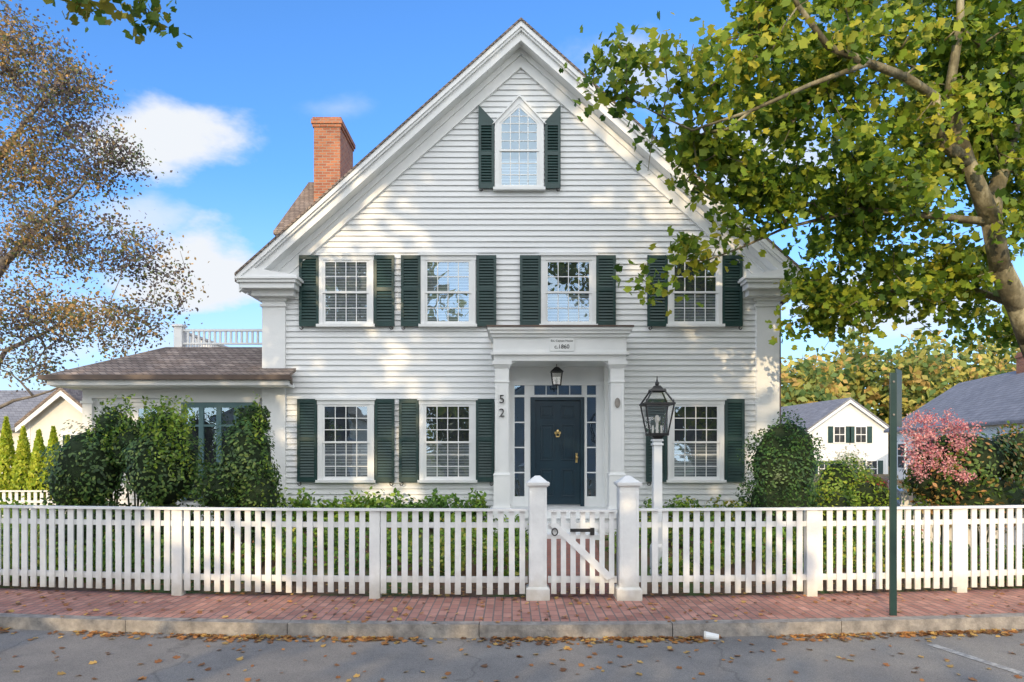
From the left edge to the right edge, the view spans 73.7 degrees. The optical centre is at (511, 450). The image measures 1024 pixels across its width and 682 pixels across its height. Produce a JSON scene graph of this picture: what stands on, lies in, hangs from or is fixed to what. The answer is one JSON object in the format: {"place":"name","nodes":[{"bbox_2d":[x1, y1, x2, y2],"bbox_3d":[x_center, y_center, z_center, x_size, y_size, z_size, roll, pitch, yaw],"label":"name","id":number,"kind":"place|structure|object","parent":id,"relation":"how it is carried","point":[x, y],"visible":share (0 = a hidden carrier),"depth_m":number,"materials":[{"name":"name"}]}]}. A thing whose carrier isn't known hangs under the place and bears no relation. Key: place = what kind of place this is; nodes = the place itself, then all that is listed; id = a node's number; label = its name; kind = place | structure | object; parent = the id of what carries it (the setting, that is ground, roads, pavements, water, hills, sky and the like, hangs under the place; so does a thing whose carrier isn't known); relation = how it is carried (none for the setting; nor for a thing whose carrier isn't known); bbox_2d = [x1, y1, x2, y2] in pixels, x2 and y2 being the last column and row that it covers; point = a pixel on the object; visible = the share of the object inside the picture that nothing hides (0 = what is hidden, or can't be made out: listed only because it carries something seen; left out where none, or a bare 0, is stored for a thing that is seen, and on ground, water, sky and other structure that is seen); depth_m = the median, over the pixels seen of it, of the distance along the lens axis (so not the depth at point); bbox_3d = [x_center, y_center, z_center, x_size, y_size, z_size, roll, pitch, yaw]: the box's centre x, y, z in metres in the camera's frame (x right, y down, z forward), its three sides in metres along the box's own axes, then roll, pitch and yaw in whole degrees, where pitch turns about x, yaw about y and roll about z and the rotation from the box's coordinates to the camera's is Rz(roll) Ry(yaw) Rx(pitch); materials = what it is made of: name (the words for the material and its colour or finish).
{"place":"outdoors","nodes":[
{"label":"outdoors","id":0,"kind":"place"},
{"bbox_2d":[93,399,261,520],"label":"wing clapboards","id":1,"kind":"object","parent":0,"point":[190,503],"visible":0.09,"depth_m":12.99,"materials":[{"name":"white wood"}]},
{"bbox_2d":[181,402,254,500],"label":"wing window frames","id":2,"kind":"structure","parent":1,"relation":"attached to","point":[218,406],"depth_m":12.93,"materials":[{"name":"wood"}]},
{"bbox_2d":[0,629,1023,681],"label":"road","id":3,"kind":"structure","parent":0,"point":[377,660],"depth_m":6.46,"materials":[{"name":"grey asphalt"}]},
{"bbox_2d":[43,0,192,48],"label":"street tree","id":4,"kind":"object","parent":3,"relation":"on","point":[152,19],"visible":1,"depth_m":6.91,"materials":[{"name":"green plant"}]},
{"bbox_2d":[0,577,1023,681],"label":"fallen leaves","id":5,"kind":"object","parent":3,"relation":"on","point":[642,639],"visible":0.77,"depth_m":7.21,"materials":[{"name":"brown plant"}]},
{"bbox_2d":[704,631,718,640],"bbox_3d":[2.077,1.935,7.117,0.154,0.093,0.096,0,0,13],"label":"paper cup","id":6,"kind":"object","parent":3,"relation":"on","point":[710,636],"visible":1,"depth_m":7.09,"materials":[{"name":"white paper"}]},
{"bbox_2d":[927,644,1023,675],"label":"parking line","id":7,"kind":"object","parent":3,"relation":"on","point":[980,660],"visible":1,"depth_m":6.45,"materials":[{"name":"paint"}]},
{"bbox_2d":[0,588,1023,621],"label":"sidewalk","id":8,"kind":"structure","parent":0,"point":[722,607],"depth_m":8.09,"materials":[{"name":"brick"}]},
{"bbox_2d":[889,368,901,615],"bbox_3d":[4.357,0.475,7.766,0.083,2.790,0.351,0,0,39],"label":"traffic sign","id":9,"kind":"object","parent":8,"relation":"on","point":[895,400],"visible":0.91,"depth_m":7.64,"materials":[{"name":"metal"}]},
{"bbox_2d":[0,466,1023,623],"bbox_3d":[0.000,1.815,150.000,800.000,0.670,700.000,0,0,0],"label":"ground","id":10,"kind":"structure","parent":0,"point":[506,585],"depth_m":9.33,"materials":[{"name":"green plant"}]},
{"bbox_2d":[0,416,18,515],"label":"arborvitae","id":11,"kind":"object","parent":10,"relation":"on","point":[7,451],"visible":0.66,"depth_m":15.40,"materials":[{"name":"green plant"}]},
{"bbox_2d":[0,431,19,473],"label":"walls","id":12,"kind":"structure","parent":10,"relation":"on","point":[15,435],"depth_m":32.50,"materials":[{"name":"beige paint"}]},
{"bbox_2d":[0,390,54,430],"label":"roof","id":13,"kind":"structure","parent":12,"relation":"on","point":[14,412],"depth_m":34.53,"materials":[{"name":"grey"}]},
{"bbox_2d":[9,425,34,532],"bbox_3d":[-11.094,0.648,15.492,0.621,2.459,0.605,0,0,0],"label":"arborvitae","id":14,"kind":"object","parent":10,"relation":"on","point":[20,463],"visible":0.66,"depth_m":15.38,"materials":[{"name":"green plant"}]},
{"bbox_2d":[0,496,56,534],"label":"garden shrubs","id":15,"kind":"object","parent":10,"relation":"on","point":[2,502],"visible":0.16,"depth_m":13.16,"materials":[{"name":"green plant"}]},
{"bbox_2d":[0,490,66,526],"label":"garden fence","id":16,"kind":"object","parent":10,"relation":"on","point":[35,501],"visible":0.14,"depth_m":15.19,"materials":[{"name":"paint"}]},
{"bbox_2d":[25,429,48,515],"bbox_3d":[-10.733,0.683,15.496,0.633,2.378,0.595,0,0,0],"label":"arborvitae","id":17,"kind":"object","parent":10,"relation":"on","point":[35,464],"visible":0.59,"depth_m":15.38,"materials":[{"name":"green plant"}]},
{"bbox_2d":[38,426,59,529],"bbox_3d":[-10.411,0.657,15.506,0.641,2.450,0.613,0,0,0],"label":"arborvitae","id":18,"kind":"object","parent":10,"relation":"on","point":[53,439],"visible":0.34,"depth_m":15.40,"materials":[{"name":"green plant"}]},
{"bbox_2d":[30,396,81,451],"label":"walls","id":19,"kind":"structure","parent":10,"relation":"on","point":[58,412],"depth_m":31.00,"materials":[{"name":"white paint"}]},
{"bbox_2d":[15,390,81,445],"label":"trim","id":20,"kind":"structure","parent":19,"relation":"attached to","point":[35,413],"depth_m":30.68,"materials":[{"name":"white paint"}]},
{"bbox_2d":[14,388,82,426],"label":"roof","id":21,"kind":"structure","parent":19,"relation":"on","point":[76,396],"depth_m":30.65,"materials":[{"name":"grey wood"}]},
{"bbox_2d":[56,434,70,525],"bbox_3d":[-10.089,0.752,15.506,0.637,2.248,0.606,0,0,0],"label":"arborvitae","id":22,"kind":"object","parent":10,"relation":"on","point":[64,444],"visible":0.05,"depth_m":15.46,"materials":[{"name":"green plant"}]},
{"bbox_2d":[36,394,136,550],"bbox_3d":[-6.807,0.461,11.113,1.636,2.791,1.517,0,0,0],"label":"holly shrub","id":23,"kind":"object","parent":10,"relation":"on","point":[82,474],"visible":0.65,"depth_m":10.86,"materials":[{"name":"green plant"}]},
{"bbox_2d":[0,0,209,408],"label":"copper beech tree","id":24,"kind":"object","parent":10,"relation":"on","point":[66,228],"visible":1,"depth_m":16.96,"materials":[{"name":"brown plant"}]},
{"bbox_2d":[100,395,213,548],"bbox_3d":[-5.657,0.484,11.009,1.902,2.745,1.404,0,0,38],"label":"holly shrub","id":25,"kind":"object","parent":10,"relation":"on","point":[154,454],"visible":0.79,"depth_m":10.68,"materials":[{"name":"green plant"}]},
{"bbox_2d":[94,398,234,527],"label":"wing walls","id":26,"kind":"structure","parent":10,"relation":"on","point":[139,398],"depth_m":13.00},
{"bbox_2d":[187,392,286,550],"bbox_3d":[-4.285,0.465,10.780,1.406,2.777,1.292,0,0,0],"label":"holly shrub","id":27,"kind":"object","parent":10,"relation":"on","point":[243,473],"visible":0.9,"depth_m":10.44,"materials":[{"name":"green plant"}]},
{"bbox_2d":[1,509,528,583],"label":"flower bed plants","id":28,"kind":"object","parent":10,"relation":"on","point":[442,542],"visible":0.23,"depth_m":9.85,"materials":[{"name":"green plant"}]},
{"bbox_2d":[272,486,489,531],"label":"foundation plants","id":29,"kind":"object","parent":10,"relation":"on","point":[436,501],"visible":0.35,"depth_m":12.26,"materials":[{"name":"green plant"}]},
{"bbox_2d":[0,476,1023,600],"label":"picket fence","id":30,"kind":"object","parent":10,"relation":"on","point":[177,523],"visible":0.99,"depth_m":8.61,"materials":[{"name":"paint"}]},
{"bbox_2d":[0,613,1023,637],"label":"kerb","id":31,"kind":"structure","parent":10,"relation":"on","point":[534,629],"depth_m":7.32,"materials":[{"name":"concrete"}]},
{"bbox_2d":[490,506,616,539],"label":"porch steps","id":32,"kind":"structure","parent":10,"relation":"on","point":[558,519],"depth_m":11.90,"materials":[{"name":"white paint"}]},
{"bbox_2d":[547,539,613,596],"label":"front path","id":33,"kind":"structure","parent":10,"relation":"on","point":[558,561],"depth_m":9.74,"materials":[{"name":"brick"}]},
{"bbox_2d":[639,377,675,575],"bbox_3d":[2.040,0.375,9.600,0.424,2.850,0.424,0,0,0],"label":"street lamp","id":34,"kind":"object","parent":10,"relation":"on","point":[656,440],"visible":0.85,"depth_m":9.54,"materials":[{"name":"white paint"}]},
{"bbox_2d":[639,494,754,531],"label":"foundation plants","id":35,"kind":"object","parent":10,"relation":"on","point":[681,504],"visible":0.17,"depth_m":12.27,"materials":[{"name":"green plant"}]},
{"bbox_2d":[733,409,828,535],"bbox_3d":[4.401,0.574,11.230,1.497,2.560,1.359,0,0,0],"label":"boxwood shrub","id":36,"kind":"object","parent":10,"relation":"on","point":[784,463],"visible":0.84,"depth_m":10.87,"materials":[{"name":"green plant"}]},
{"bbox_2d":[558,0,1023,368],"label":"plane tree","id":37,"kind":"object","parent":10,"relation":"on","point":[969,134],"visible":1,"depth_m":8.89,"materials":[{"name":"green plant"}]},
{"bbox_2d":[605,515,1023,584],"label":"flower bed plants","id":38,"kind":"object","parent":10,"relation":"on","point":[722,548],"visible":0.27,"depth_m":9.96,"materials":[{"name":"green plant"}]},
{"bbox_2d":[805,403,884,473],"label":"walls","id":39,"kind":"structure","parent":10,"relation":"on","point":[849,414],"depth_m":54.02,"materials":[{"name":"white paint"}]},
{"bbox_2d":[781,397,888,429],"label":"roof","id":40,"kind":"structure","parent":39,"relation":"on","point":[812,414],"depth_m":56.00,"materials":[{"name":"grey"}]},
{"bbox_2d":[807,399,888,473],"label":"trim","id":41,"kind":"structure","parent":39,"relation":"attached to","point":[869,415],"depth_m":53.87,"materials":[{"name":"white paint"}]},
{"bbox_2d":[819,427,876,473],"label":"windows","id":42,"kind":"structure","parent":41,"relation":"attached to","point":[841,430],"depth_m":53.98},
{"bbox_2d":[815,426,882,473],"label":"shutters","id":43,"kind":"object","parent":41,"relation":"attached to","point":[850,434],"visible":0.6,"depth_m":53.95,"materials":[{"name":"green wood"}]},
{"bbox_2d":[825,444,875,533],"bbox_3d":[6.829,0.856,13.902,0.982,1.993,1.292,0,0,37],"label":"white hydrangea shrub","id":44,"kind":"object","parent":10,"relation":"on","point":[862,468],"visible":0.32,"depth_m":13.65,"materials":[{"name":"green plant"}]},
{"bbox_2d":[809,454,898,537],"bbox_3d":[5.919,0.966,12.402,2.221,1.778,1.585,0,0,-44],"label":"spirea shrub","id":45,"kind":"object","parent":10,"relation":"on","point":[842,486],"visible":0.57,"depth_m":12.33,"materials":[{"name":"green plant"}]},
{"bbox_2d":[857,472,888,541],"bbox_3d":[7.092,1.143,13.383,0.689,1.420,0.730,0,0,32],"label":"burning bush","id":46,"kind":"object","parent":10,"relation":"on","point":[884,481],"visible":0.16,"depth_m":13.19,"materials":[{"name":"green plant"}]},
{"bbox_2d":[853,500,919,541],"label":"garden shrubs","id":47,"kind":"object","parent":10,"relation":"on","point":[874,527],"visible":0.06,"depth_m":12.24,"materials":[{"name":"green plant"}]},
{"bbox_2d":[781,322,1020,465],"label":"distant trees","id":48,"kind":"object","parent":10,"relation":"on","point":[927,377],"visible":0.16,"depth_m":73.59,"materials":[{"name":"green plant"}]},
{"bbox_2d":[897,408,1023,555],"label":"hydrangea shrub","id":49,"kind":"object","parent":10,"relation":"on","point":[957,468],"visible":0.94,"depth_m":11.60,"materials":[{"name":"pink plant"}]},
{"bbox_2d":[897,485,1023,553],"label":"garden fence","id":50,"kind":"object","parent":10,"relation":"on","point":[900,492],"visible":0.13,"depth_m":12.43,"materials":[{"name":"paint"}]},
{"bbox_2d":[897,423,1023,479],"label":"walls","id":51,"kind":"structure","parent":10,"relation":"on","point":[987,431],"depth_m":34.38,"materials":[{"name":"white paint"}]},
{"bbox_2d":[898,439,991,468],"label":"trim","id":52,"kind":"structure","parent":51,"relation":"attached to","point":[905,454],"depth_m":43.15,"materials":[{"name":"white paint"}]},
{"bbox_2d":[898,444,919,467],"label":"windows","id":53,"kind":"structure","parent":52,"relation":"attached to","point":[900,458],"depth_m":43.77,"materials":[{"name":"grey glass"}]},
{"bbox_2d":[884,371,1023,432],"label":"roof","id":54,"kind":"structure","parent":51,"relation":"on","point":[995,399],"depth_m":37.14,"materials":[{"name":"grey"}]},
{"bbox_2d":[1015,352,1023,373],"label":"chimney","id":55,"kind":"object","parent":54,"relation":"on","point":[1019,358],"visible":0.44,"depth_m":37.17,"materials":[{"name":"brick"}]},
{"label":"rear walls","id":56,"kind":"object","parent":10,"relation":"on","visible":0},
{"bbox_2d":[273,182,313,235],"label":"roof","id":57,"kind":"structure","parent":56,"relation":"on","point":[304,200],"depth_m":18.38,"materials":[{"name":"brown wood"}]},
{"bbox_2d":[311,117,355,200],"bbox_3d":[-5.040,-7.260,19.350,0.840,3.620,1.620,0,0,0],"label":"chimney","id":58,"kind":"object","parent":57,"relation":"on","point":[334,146],"visible":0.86,"depth_m":18.60,"materials":[{"name":"brick"}]},
{"bbox_2d":[0,0,1023,409],"label":"sky","id":59,"kind":"structure","parent":0,"point":[230,111],"materials":[{"name":"blue"}]},
{"bbox_3d":[0.165,1.660,16.940,9.710,0.380,8.140,0,0,0],"label":"foundation","id":60,"kind":"object","parent":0,"visible":0},
{"bbox_2d":[234,21,803,528],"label":"trim","id":61,"kind":"structure","parent":60,"relation":"on","point":[270,279],"depth_m":12.80,"materials":[{"name":"white paint"}]},
{"bbox_2d":[235,279,789,423],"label":"gutters","id":62,"kind":"object","parent":61,"relation":"attached to","point":[782,302],"visible":0.03,"depth_m":12.94,"materials":[{"name":"white metal"}]},
{"bbox_2d":[234,17,799,275],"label":"roof","id":63,"kind":"structure","parent":61,"relation":"on","point":[415,113],"depth_m":12.43,"materials":[{"name":"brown wood"}]},
{"bbox_2d":[286,69,755,516],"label":"clapboards","id":64,"kind":"object","parent":61,"relation":"attached to","point":[605,200],"visible":0.51,"depth_m":12.88,"materials":[{"name":"paint"}]},
{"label":"walls","id":65,"kind":"object","parent":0,"visible":0},
{"bbox_2d":[47,94,726,508],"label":"window trim","id":66,"kind":"structure","parent":65,"relation":"attached to","point":[529,360],"depth_m":12.82,"materials":[{"name":"white wood"}]},
{"bbox_2d":[46,347,295,374],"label":"wing roof","id":67,"kind":"structure","parent":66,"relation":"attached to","point":[205,361],"depth_m":13.07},
{"bbox_2d":[38,375,292,384],"bbox_3d":[-6.261,-1.270,14.905,4.579,0.190,5.190,0,0,0],"label":"wing gutter","id":68,"kind":"object","parent":67,"relation":"attached to","point":[164,377],"visible":0.75,"depth_m":12.31,"materials":[{"name":"brown metal"}]},
{"bbox_2d":[139,108,716,499],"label":"rooms","id":69,"kind":"object","parent":66,"relation":"attached to","point":[228,415],"visible":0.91,"depth_m":12.87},
{"bbox_2d":[298,188,741,485],"bbox_3d":[0.167,-2.132,12.605,8.382,5.593,0.550,0,0,0],"label":"ironwork","id":70,"kind":"object","parent":66,"relation":"attached to","point":[556,369],"visible":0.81,"depth_m":12.53,"materials":[{"name":"black metal"}]},
{"bbox_2d":[297,105,744,481],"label":"shutters","id":71,"kind":"object","parent":66,"relation":"attached to","point":[530,292],"visible":0.93,"depth_m":12.82,"materials":[{"name":"green wood"}]},
{"bbox_2d":[325,159,716,476],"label":"window panes","id":72,"kind":"structure","parent":66,"relation":"attached to","point":[447,269],"depth_m":12.87,"materials":[{"name":"clear glass"}]},
{"bbox_2d":[530,397,583,505],"bbox_3d":[0.852,0.025,12.850,1.012,2.049,0.100,0,0,0],"label":"front door","id":73,"kind":"structure","parent":66,"relation":"attached to","point":[554,464],"depth_m":12.85,"materials":[{"name":"wood"}]},
{"bbox_2d":[554,429,577,462],"bbox_3d":[1.021,-0.083,12.806,0.445,0.625,0.088,0,0,0],"label":"door hardware","id":74,"kind":"object","parent":73,"relation":"attached to","point":[576,454],"depth_m":12.80,"materials":[{"name":"gold metal"}]},
{"bbox_2d":[487,325,633,335],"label":"portico roof","id":75,"kind":"structure","parent":66,"relation":"on","point":[558,326],"depth_m":11.84,"materials":[{"name":"white wood"}]},
{"bbox_2d":[549,337,573,350],"bbox_3d":[0.873,-1.860,11.959,0.436,0.241,0.027,0,0,0],"label":"date plaque","id":76,"kind":"object","parent":66,"relation":"attached to","point":[553,345],"visible":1,"depth_m":11.95,"materials":[{"name":"white paint"}]},
{"bbox_2d":[615,398,619,407],"bbox_3d":[1.855,-0.838,12.005,0.100,0.180,0.023,0,0,0],"label":"medallion","id":77,"kind":"object","parent":66,"relation":"attached to","point":[617,402],"visible":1,"depth_m":12.00,"materials":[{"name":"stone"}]}
]}

